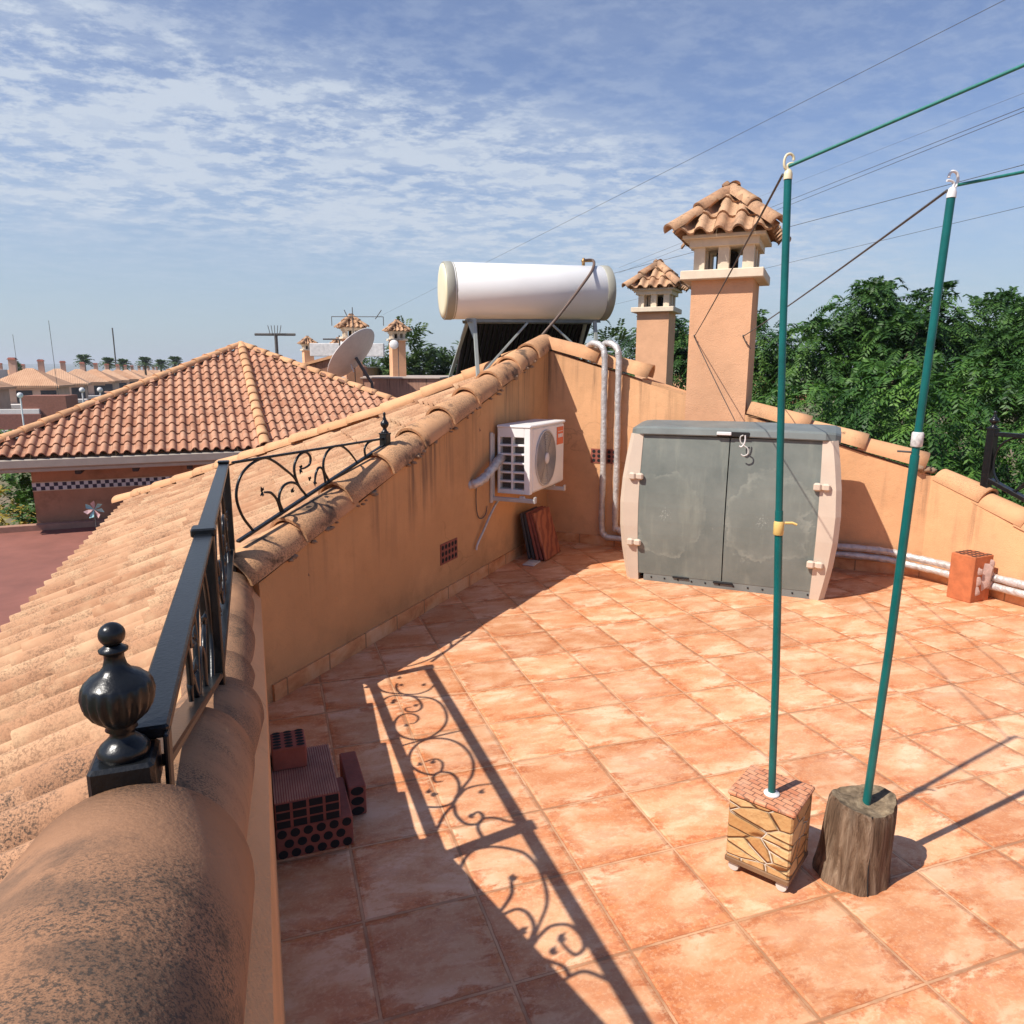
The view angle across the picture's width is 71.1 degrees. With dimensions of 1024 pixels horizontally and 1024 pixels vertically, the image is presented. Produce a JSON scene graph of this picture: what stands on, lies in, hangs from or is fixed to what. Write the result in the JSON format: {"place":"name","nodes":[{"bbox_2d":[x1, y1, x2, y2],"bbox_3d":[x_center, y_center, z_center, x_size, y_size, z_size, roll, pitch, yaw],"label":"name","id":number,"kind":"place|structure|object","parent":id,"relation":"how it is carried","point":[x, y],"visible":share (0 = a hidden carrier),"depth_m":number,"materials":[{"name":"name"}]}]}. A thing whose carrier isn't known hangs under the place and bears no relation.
{"place":"outdoors","nodes":[
{"label":"outdoors","id":0,"kind":"place"},
{"bbox_2d":[0,357,74,408],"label":"row house","id":1,"kind":"structure","parent":0,"point":[29,381],"depth_m":88.47,"materials":[{"name":"orange brick"}]},
{"bbox_2d":[16,391,32,402],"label":"window","id":2,"kind":"structure","parent":1,"relation":"in","point":[24,392],"depth_m":87.82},
{"bbox_2d":[41,390,56,394],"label":"window","id":3,"kind":"structure","parent":1,"relation":"in","point":[43,392],"depth_m":88.61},
{"bbox_2d":[21,395,77,418],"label":"utility block","id":4,"kind":"structure","parent":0,"point":[47,405],"depth_m":75.97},
{"bbox_2d":[37,359,91,403],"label":"row house","id":5,"kind":"structure","parent":0,"point":[78,382],"depth_m":104.05,"materials":[{"name":"orange brick"}]},
{"bbox_2d":[71,388,85,397],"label":"window","id":6,"kind":"structure","parent":5,"relation":"in","point":[75,391],"depth_m":103.91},
{"bbox_2d":[59,361,108,402],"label":"row house","id":7,"kind":"structure","parent":0,"point":[96,382],"depth_m":118.83,"materials":[{"name":"orange brick"}]},
{"bbox_2d":[94,386,105,394],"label":"window","id":8,"kind":"structure","parent":7,"relation":"in","point":[95,387],"depth_m":119.28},
{"bbox_2d":[79,362,122,390],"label":"row house","id":9,"kind":"structure","parent":0,"point":[112,384],"depth_m":133.75,"materials":[{"name":"orange brick"}]},
{"bbox_2d":[105,384,112,390],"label":"window","id":10,"kind":"structure","parent":9,"relation":"in","point":[109,387],"depth_m":132.93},
{"bbox_2d":[93,363,129,394],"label":"row house","id":11,"kind":"structure","parent":0,"point":[116,375],"depth_m":148.28,"materials":[{"name":"orange brick"}]},
{"bbox_2d":[104,364,138,392],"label":"row house","id":12,"kind":"structure","parent":0,"point":[133,379],"depth_m":163.09,"materials":[{"name":"orange brick"}]},
{"bbox_2d":[116,364,145,381],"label":"row house","id":13,"kind":"structure","parent":0,"point":[130,372],"depth_m":178.18,"materials":[{"name":"orange brick"}]},
{"bbox_2d":[123,365,148,377],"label":"row house","id":14,"kind":"structure","parent":0,"point":[136,371],"depth_m":192.63,"materials":[{"name":"orange brick"}]},
{"bbox_2d":[130,365,151,376],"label":"row house","id":15,"kind":"structure","parent":0,"point":[141,371],"depth_m":207.29,"materials":[{"name":"orange brick"}]},
{"bbox_2d":[304,355,366,375],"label":"gable house","id":16,"kind":"structure","parent":0,"point":[322,363],"depth_m":26.65,"materials":[{"name":"brown paint"}]},
{"bbox_2d":[310,343,384,356],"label":"roof parapet","id":17,"kind":"structure","parent":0,"point":[330,349],"depth_m":34.98,"materials":[{"name":"white paint"}]},
{"bbox_2d":[367,367,383,375],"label":"flat roof house","id":18,"kind":"structure","parent":0,"point":[372,371],"depth_m":41.77,"materials":[{"name":"brown paint"}]},
{"bbox_2d":[297,336,317,362],"bbox_3d":[-11.128,-8.122,39.200,0.977,2.969,0.936,-6,13,-29],"label":"chimney","id":19,"kind":"object","parent":18,"relation":"on","point":[305,342],"visible":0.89,"depth_m":38.85,"materials":[{"name":"paint"}]},
{"bbox_2d":[342,375,454,402],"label":"flat roof house","id":20,"kind":"structure","parent":0,"point":[397,386],"depth_m":23.07,"materials":[{"name":"brown paint"}]},
{"bbox_2d":[382,319,411,375],"bbox_3d":[-4.366,-5.835,27.379,0.977,2.969,0.936,-5,12,-24],"label":"chimney","id":21,"kind":"object","parent":20,"relation":"on","point":[395,328],"visible":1,"depth_m":27.12,"materials":[{"name":"paint"}]},
{"bbox_2d":[389,340,397,348],"bbox_3d":[-4.398,-6.233,26.673,0.340,0.340,0.060,0,11,0],"label":"antenna dish","id":22,"kind":"object","parent":21,"relation":"attached to","point":[393,344],"visible":1,"depth_m":26.66,"materials":[{"name":"white plastic"}]},
{"bbox_2d":[388,336,402,374],"bbox_3d":[-4.355,-5.792,26.891,0.551,1.550,0.034,0,11,0],"label":"roof antenna","id":23,"kind":"object","parent":21,"relation":"attached to","point":[398,352],"visible":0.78,"depth_m":26.84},
{"bbox_2d":[2,364,947,372],"bbox_3d":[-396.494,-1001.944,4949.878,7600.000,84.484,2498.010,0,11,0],"label":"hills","id":24,"kind":"structure","parent":0,"point":[69,367],"depth_m":4135.81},
{"bbox_2d":[0,372,1023,524],"bbox_3d":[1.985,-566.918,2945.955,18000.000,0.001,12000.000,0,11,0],"label":"ground","id":25,"kind":"structure","parent":0,"point":[8,520],"depth_m":49.50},
{"bbox_2d":[0,370,7,378],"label":"white building","id":26,"kind":"structure","parent":25,"relation":"on","point":[3,373],"depth_m":111.96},
{"bbox_2d":[0,381,16,408],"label":"row house","id":27,"kind":"structure","parent":25,"relation":"on","point":[5,402],"depth_m":80.54,"materials":[{"name":"paint"}]},
{"bbox_2d":[0,485,36,525],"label":"garden shrub","id":28,"kind":"object","parent":25,"relation":"on","point":[2,521],"visible":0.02,"depth_m":16.42,"materials":[{"name":"green plant"}]},
{"bbox_2d":[0,476,36,525],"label":"garden shrub","id":29,"kind":"object","parent":25,"relation":"on","point":[27,494],"visible":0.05,"depth_m":15.06,"materials":[{"name":"green plant"}]},
{"bbox_2d":[17,392,24,425],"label":"globe lamp","id":30,"kind":"object","parent":25,"relation":"on","point":[20,395],"visible":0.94,"depth_m":69.27,"materials":[{"name":"white plastic"}]},
{"bbox_2d":[0,414,41,429],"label":"garden wall","id":31,"kind":"structure","parent":25,"relation":"on","point":[11,421],"depth_m":75.17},
{"bbox_2d":[0,409,40,413],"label":"white wall","id":32,"kind":"structure","parent":31,"relation":"on","point":[18,411],"depth_m":75.18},
{"bbox_2d":[0,427,45,522],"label":"garden shrub","id":33,"kind":"object","parent":25,"relation":"on","point":[8,476],"visible":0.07,"depth_m":18.26,"materials":[{"name":"green plant"}]},
{"bbox_2d":[0,519,104,631],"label":"flat roof annex","id":34,"kind":"object","parent":25,"relation":"on","point":[33,557],"depth_m":12.18,"materials":[{"name":"red paint"}]},
{"bbox_2d":[84,501,103,526],"bbox_3d":[-7.923,0.073,13.608,0.344,0.597,0.121,-5,12,-24],"label":"pinwheel","id":35,"kind":"object","parent":34,"relation":"on","point":[94,513],"visible":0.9,"depth_m":13.56,"materials":[{"name":"multicoloured plastic"}]},
{"bbox_2d":[48,321,58,394],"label":"radio mast","id":36,"kind":"object","parent":25,"relation":"on","point":[53,357],"visible":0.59,"depth_m":86.06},
{"bbox_2d":[79,387,84,401],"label":"globe lamp","id":37,"kind":"object","parent":25,"relation":"on","point":[81,389],"visible":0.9,"depth_m":77.36,"materials":[{"name":"white glass"}]},
{"bbox_2d":[73,354,93,371],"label":"palm tree","id":38,"kind":"object","parent":25,"relation":"on","point":[82,357],"visible":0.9,"depth_m":195.04,"materials":[{"name":"green plant"}]},
{"bbox_2d":[98,357,116,369],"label":"palm tree","id":39,"kind":"object","parent":25,"relation":"on","point":[108,360],"visible":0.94,"depth_m":195.27,"materials":[{"name":"green plant"}]},
{"bbox_2d":[112,328,116,366],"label":"radio mast","id":40,"kind":"object","parent":25,"relation":"on","point":[114,347],"visible":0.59,"depth_m":185.22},
{"bbox_2d":[113,358,132,369],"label":"palm tree","id":41,"kind":"object","parent":25,"relation":"on","point":[121,362],"visible":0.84,"depth_m":195.29,"materials":[{"name":"green plant"}]},
{"bbox_2d":[135,356,154,374],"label":"palm tree","id":42,"kind":"object","parent":25,"relation":"on","point":[145,361],"visible":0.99,"depth_m":198.55,"materials":[{"name":"green plant"}]},
{"bbox_2d":[154,359,168,371],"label":"palm tree","id":43,"kind":"object","parent":25,"relation":"on","point":[160,363],"visible":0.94,"depth_m":205.22,"materials":[{"name":"green plant"}]},
{"bbox_2d":[166,356,182,373],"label":"palm tree","id":44,"kind":"object","parent":25,"relation":"on","point":[175,361],"visible":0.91,"depth_m":201.06,"materials":[{"name":"green plant"}]},
{"bbox_2d":[0,341,410,522],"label":"neighbour house","id":45,"kind":"structure","parent":25,"relation":"on","point":[212,407],"depth_m":14.98,"materials":[{"name":"tile"}]},
{"bbox_2d":[254,325,295,353],"bbox_3d":[-7.918,-1.957,24.659,1.350,8.652,0.165,0,11,0],"label":"roof antenna","id":46,"kind":"object","parent":45,"relation":"on","point":[275,335],"visible":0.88,"depth_m":23.89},
{"bbox_2d":[328,328,373,388],"bbox_3d":[-4.878,-1.390,22.390,1.304,8.428,1.860,0,11,0],"label":"satellite dish","id":47,"kind":"object","parent":45,"relation":"on","point":[351,353],"visible":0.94,"depth_m":21.45,"materials":[{"name":"white metal"}]},
{"bbox_2d":[334,313,368,383],"bbox_3d":[-5.109,-4.839,22.989,0.977,2.969,0.936,-5,12,-24],"label":"chimney","id":48,"kind":"object","parent":45,"relation":"on","point":[345,325],"visible":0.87,"depth_m":22.62,"materials":[{"name":"paint"}]},
{"bbox_2d":[0,349,516,881],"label":"tiled roof","id":49,"kind":"structure","parent":25,"relation":"on","point":[124,563],"depth_m":4.24,"materials":[{"name":"tile"}]},
{"bbox_2d":[438,258,615,377],"bbox_3d":[0.098,-1.932,7.389,1.730,1.293,1.261,-3,11,-15],"label":"solar water heater","id":50,"kind":"object","parent":49,"relation":"on","point":[500,308],"visible":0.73,"depth_m":7.00,"materials":[{"name":"white metal"}]},
{"bbox_2d":[323,335,341,345],"bbox_3d":[-6.267,-2.316,27.061,1.350,8.450,0.060,0,11,0],"label":"roof antenna","id":51,"kind":"object","parent":25,"relation":"on","point":[333,339],"visible":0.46,"depth_m":26.26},
{"bbox_2d":[331,307,383,381],"bbox_3d":[-4.794,-1.846,22.974,1.623,9.100,0.028,0,11,0],"label":"roof antenna","id":52,"kind":"object","parent":25,"relation":"on","point":[352,316],"visible":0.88,"depth_m":22.15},
{"bbox_2d":[362,356,406,369],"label":"broadleaf tree","id":53,"kind":"object","parent":25,"relation":"on","point":[373,362],"visible":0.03,"depth_m":51.73,"materials":[{"name":"green plant"}]},
{"bbox_2d":[376,316,458,374],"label":"broadleaf tree","id":54,"kind":"object","parent":25,"relation":"on","point":[428,362],"visible":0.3,"depth_m":42.10,"materials":[{"name":"green plant"}]},
{"bbox_2d":[432,340,458,374],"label":"broadleaf tree","id":55,"kind":"object","parent":25,"relation":"on","point":[449,355],"visible":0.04,"depth_m":42.73,"materials":[{"name":"green plant"}]},
{"bbox_2d":[579,318,635,372],"bbox_3d":[4.484,-5.985,41.697,7.418,10.149,7.621,-5,12,-24],"label":"broadleaf tree","id":56,"kind":"object","parent":25,"relation":"on","point":[621,336],"visible":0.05,"depth_m":39.89,"materials":[{"name":"green plant"}]},
{"bbox_2d":[611,316,689,389],"bbox_3d":[5.562,-2.798,27.278,4.580,9.414,5.020,1,11,4],"label":"broadleaf tree","id":57,"kind":"object","parent":25,"relation":"on","point":[681,340],"visible":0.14,"depth_m":25.90,"materials":[{"name":"green plant"}]},
{"bbox_2d":[673,309,823,421],"bbox_3d":[7.868,-2.095,24.371,5.103,9.161,5.181,8,14,36],"label":"broadleaf tree","id":58,"kind":"object","parent":25,"relation":"on","point":[764,366],"visible":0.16,"depth_m":22.52,"materials":[{"name":"green plant"}]},
{"bbox_2d":[751,380,888,448],"bbox_3d":[5.285,0.767,15.228,5.912,7.034,4.509,-5,12,-24],"label":"broadleaf tree","id":59,"kind":"object","parent":25,"relation":"on","point":[816,389],"visible":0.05,"depth_m":14.10,"materials":[{"name":"green plant"}]},
{"bbox_2d":[752,277,971,448],"bbox_3d":[10.387,-1.966,21.680,5.631,9.958,5.547,-10,15,-43],"label":"broadleaf tree","id":60,"kind":"object","parent":25,"relation":"on","point":[813,331],"visible":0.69,"depth_m":20.61,"materials":[{"name":"green plant"}]},
{"bbox_2d":[800,275,993,437],"bbox_3d":[11.804,-2.305,23.013,5.398,10.123,4.924,0,11,0],"label":"broadleaf tree","id":61,"kind":"object","parent":25,"relation":"on","point":[923,297],"visible":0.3,"depth_m":21.23,"materials":[{"name":"green plant"}]},
{"bbox_2d":[790,352,1023,505],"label":"broadleaf tree","id":62,"kind":"object","parent":25,"relation":"on","point":[884,400],"visible":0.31,"depth_m":13.42,"materials":[{"name":"green plant"}]},
{"bbox_2d":[864,445,962,475],"bbox_3d":[6.689,1.869,12.161,5.086,6.051,3.878,-3,11,-16],"label":"broadleaf tree","id":63,"kind":"object","parent":25,"relation":"on","point":[932,462],"visible":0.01,"depth_m":12.29,"materials":[{"name":"green plant"}]},
{"bbox_2d":[893,354,1023,500],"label":"broadleaf tree","id":64,"kind":"object","parent":25,"relation":"on","point":[1009,400],"visible":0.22,"depth_m":15.42,"materials":[{"name":"green plant"}]},
{"bbox_2d":[925,286,1023,465],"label":"broadleaf tree","id":65,"kind":"object","parent":25,"relation":"on","point":[1005,300],"visible":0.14,"depth_m":22.07,"materials":[{"name":"green plant"}]},
{"bbox_2d":[946,298,1023,469],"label":"broadleaf tree","id":66,"kind":"object","parent":25,"relation":"on","point":[996,346],"visible":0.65,"depth_m":18.31,"materials":[{"name":"green plant"}]},
{"bbox_2d":[962,332,1022,428],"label":"broadleaf tree","id":67,"kind":"object","parent":25,"relation":"on","point":[1001,410],"visible":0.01,"depth_m":22.78,"materials":[{"name":"green plant"}]},
{"bbox_2d":[992,432,1023,506],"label":"broadleaf tree","id":68,"kind":"object","parent":25,"relation":"on","point":[1020,479],"visible":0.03,"depth_m":11.50,"materials":[{"name":"green plant"}]},
{"bbox_2d":[0,0,1023,366],"label":"sky","id":69,"kind":"structure","parent":0,"point":[185,179],"materials":[{"name":"blue"}]},
{"bbox_2d":[523,560,540,565],"bbox_3d":[0.163,0.419,5.913,0.100,0.015,0.160,5,12,23],"label":"floor drain","id":70,"kind":"object","parent":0,"point":[531,562],"visible":1,"depth_m":5.89,"materials":[{"name":"grey paint"}]},
{"bbox_2d":[268,541,1023,1023],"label":"floor","id":71,"kind":"structure","parent":0,"point":[562,749],"depth_m":2.60,"materials":[{"name":"tile"}]},
{"bbox_2d":[0,567,285,1023],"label":"terrace wall","id":72,"kind":"structure","parent":71,"relation":"on","point":[155,903],"depth_m":0.58,"materials":[{"name":"brown paint"}]},
{"bbox_2d":[78,412,390,796],"bbox_3d":[-0.865,0.084,2.542,0.704,0.671,3.738,-1,11,-6],"label":"iron railing","id":73,"kind":"object","parent":72,"relation":"on","point":[129,708],"visible":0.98,"depth_m":1.07,"materials":[{"name":"metal"}]},
{"bbox_2d":[272,777,353,859],"bbox_3d":[-0.686,1.043,2.457,0.245,0.108,0.251,-4,12,-20],"label":"hollow brick","id":74,"kind":"object","parent":71,"relation":"on","point":[299,840],"visible":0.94,"depth_m":2.35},
{"bbox_2d":[270,744,340,829],"bbox_3d":[-0.717,0.936,2.468,0.205,0.096,0.331,-4,12,-20],"label":"hollow brick","id":75,"kind":"object","parent":74,"relation":"on","point":[308,793],"visible":0.81,"depth_m":2.35,"materials":[{"name":"brick"}]},
{"bbox_2d":[270,729,307,771],"bbox_3d":[-0.785,0.835,2.521,0.115,0.083,0.125,-4,12,-20],"label":"hollow brick","id":76,"kind":"object","parent":75,"relation":"on","point":[288,749],"visible":1,"depth_m":2.47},
{"bbox_2d":[339,751,366,815],"bbox_3d":[-0.590,1.001,2.654,0.062,0.115,0.251,-4,12,-20],"label":"hollow brick","id":77,"kind":"object","parent":71,"relation":"on","point":[351,774],"visible":0.88,"depth_m":2.56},
{"bbox_2d":[218,334,550,703],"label":"terrace wall","id":78,"kind":"structure","parent":71,"relation":"on","point":[379,544],"depth_m":4.32,"materials":[{"name":"orange paint"}]},
{"bbox_2d":[468,419,565,549],"bbox_3d":[0.093,-0.239,5.657,0.393,0.909,1.228,5,12,25],"label":"air conditioner","id":79,"kind":"object","parent":78,"relation":"attached to","point":[527,459],"visible":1,"depth_m":5.51,"materials":[{"name":"white metal"}]},
{"bbox_2d":[520,506,536,558],"bbox_3d":[0.177,0.171,6.147,0.101,0.384,0.360,5,12,23],"label":"spare tile","id":80,"kind":"object","parent":71,"relation":"on","point":[529,555],"visible":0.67,"depth_m":5.99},
{"bbox_2d":[523,507,537,558],"bbox_3d":[0.207,0.173,6.141,0.109,0.383,0.350,5,12,23],"label":"spare tile","id":81,"kind":"object","parent":71,"relation":"on","point":[529,538],"visible":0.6,"depth_m":5.99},
{"bbox_2d":[526,506,542,559],"bbox_3d":[0.237,0.175,6.135,0.121,0.401,0.360,5,12,23],"label":"spare tile","id":82,"kind":"object","parent":71,"relation":"on","point":[536,552],"visible":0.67,"depth_m":5.98,"materials":[{"name":"brown ceramic"}]},
{"bbox_2d":[529,506,545,560],"bbox_3d":[0.267,0.177,6.129,0.129,0.399,0.350,5,12,23],"label":"spare tile","id":83,"kind":"object","parent":71,"relation":"on","point":[536,539],"visible":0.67,"depth_m":5.98,"materials":[{"name":"brown ceramic"}]},
{"bbox_2d":[532,506,560,560],"bbox_3d":[0.296,0.179,6.123,0.137,0.396,0.360,5,12,23],"label":"spare tile","id":84,"kind":"object","parent":71,"relation":"on","point":[546,533],"visible":1,"depth_m":6.09,"materials":[{"name":"brown ceramic"}]},
{"bbox_2d":[620,420,841,599],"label":"storage shed","id":85,"kind":"structure","parent":71,"relation":"on","point":[697,502],"depth_m":5.10,"materials":[{"name":"beige plastic"}]},
{"bbox_2d":[638,434,729,581],"bbox_3d":[1.240,-0.030,5.254,0.624,1.047,0.074,5,12,23],"label":"door","id":86,"kind":"structure","parent":85,"relation":"in","point":[683,485],"depth_m":5.23,"materials":[{"name":"grey plastic"}]},
{"bbox_2d":[722,438,822,591],"bbox_3d":[1.812,0.019,5.013,0.606,1.047,0.074,5,12,23],"label":"door","id":87,"kind":"structure","parent":85,"relation":"in","point":[748,552],"depth_m":4.99,"materials":[{"name":"grey plastic"}]},
{"bbox_2d":[547,337,936,576],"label":"terrace wall","id":88,"kind":"structure","parent":71,"relation":"on","point":[873,492],"depth_m":6.20,"materials":[{"name":"orange paint"}]},
{"bbox_2d":[622,259,690,385],"bbox_3d":[2.230,-2.392,11.191,0.936,2.969,0.977,5,12,23],"label":"chimney","id":89,"kind":"object","parent":88,"relation":"attached to","point":[657,286],"visible":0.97,"depth_m":10.86,"materials":[{"name":"paint"}]},
{"bbox_2d":[663,180,790,421],"bbox_3d":[1.794,-1.246,6.139,0.936,2.969,0.977,5,12,23],"label":"chimney","id":90,"kind":"object","parent":88,"relation":"attached to","point":[719,224],"visible":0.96,"depth_m":5.81,"materials":[{"name":"paint"}]},
{"bbox_2d":[582,340,1023,598],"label":"insulated pipe","id":91,"kind":"object","parent":88,"relation":"attached to","point":[994,586],"visible":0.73,"depth_m":6.20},
{"bbox_2d":[597,340,1023,588],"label":"insulated pipe","id":92,"kind":"object","parent":88,"relation":"attached to","point":[1009,581],"visible":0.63,"depth_m":6.14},
{"bbox_2d":[725,152,814,891],"bbox_3d":[0.810,0.101,2.085,0.206,2.108,0.210,9,14,38],"label":"clothes line post","id":93,"kind":"object","parent":71,"relation":"on","point":[769,822],"visible":1,"depth_m":2.16,"materials":[{"name":"metal"}]},
{"bbox_2d":[694,173,783,336],"bbox_3d":[1.101,-1.160,3.879,0.007,0.216,4.158,2,11,11],"label":"guy cord","id":94,"kind":"object","parent":93,"relation":"attached to","point":[771,195],"visible":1,"depth_m":2.46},
{"bbox_2d":[788,63,1023,167],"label":"clothes line","id":95,"kind":"object","parent":93,"relation":"attached to","point":[969,88],"visible":1,"depth_m":1.72,"materials":[{"name":"green plastic"}]},
{"bbox_2d":[812,170,959,896],"bbox_3d":[1.085,0.136,2.073,0.244,2.049,0.220,0,11,0],"label":"clothes line post","id":96,"kind":"object","parent":71,"relation":"on","point":[853,854],"visible":1,"depth_m":2.15,"materials":[{"name":"brown wood"}]},
{"bbox_2d":[743,189,947,336],"bbox_3d":[1.472,-1.107,3.774,0.007,0.166,4.076,2,11,11],"label":"guy cord","id":97,"kind":"object","parent":96,"relation":"attached to","point":[906,220],"visible":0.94,"depth_m":2.38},
{"bbox_2d":[957,170,1023,186],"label":"clothes line","id":98,"kind":"object","parent":96,"relation":"attached to","point":[991,178],"visible":1,"depth_m":1.78,"materials":[{"name":"green plastic"}]},
{"bbox_2d":[946,550,994,602],"bbox_3d":[3.212,0.449,5.004,0.207,0.326,0.199,-5,12,-24],"label":"hollow brick","id":99,"kind":"object","parent":71,"relation":"on","point":[971,573],"visible":1,"depth_m":4.95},
{"bbox_2d":[919,469,1023,606],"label":"terrace wall","id":100,"kind":"structure","parent":71,"relation":"on","point":[965,513],"depth_m":5.16,"materials":[{"name":"orange paint"}]},
{"bbox_2d":[980,411,1023,501],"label":"iron railing","id":101,"kind":"object","parent":100,"relation":"on","point":[991,450],"visible":1,"depth_m":5.06,"materials":[{"name":"metal"}]},
{"bbox_2d":[377,0,1003,317],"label":"power line","id":102,"kind":"object","parent":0,"point":[784,111],"visible":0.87,"depth_m":17.57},
{"bbox_2d":[616,164,1023,272],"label":"power line","id":103,"kind":"object","parent":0,"point":[872,204],"visible":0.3,"depth_m":18.55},
{"bbox_2d":[618,206,1023,303],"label":"power line","id":104,"kind":"object","parent":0,"point":[894,237],"visible":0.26,"depth_m":19.34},
{"bbox_2d":[619,107,1023,267],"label":"power line","id":105,"kind":"object","parent":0,"point":[884,162],"visible":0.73,"depth_m":18.64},
{"bbox_2d":[622,111,1023,271],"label":"power line","id":106,"kind":"object","parent":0,"point":[882,167],"visible":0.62,"depth_m":18.75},
{"bbox_2d":[762,93,1022,195],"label":"power line","id":107,"kind":"object","parent":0,"point":[915,135],"visible":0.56,"depth_m":20.74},
{"bbox_3d":[1.510,-1.450,5.919,0.031,0.023,0.053,0,11,0],"label":"wall hook","id":108,"kind":"object","parent":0,"visible":0},
{"bbox_2d":[694,337,734,420],"bbox_3d":[1.687,-1.049,5.889,0.418,0.760,0.006,5,12,25],"label":"guy cord","id":109,"kind":"object","parent":108,"relation":"hanging from","point":[715,381],"visible":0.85,"depth_m":5.89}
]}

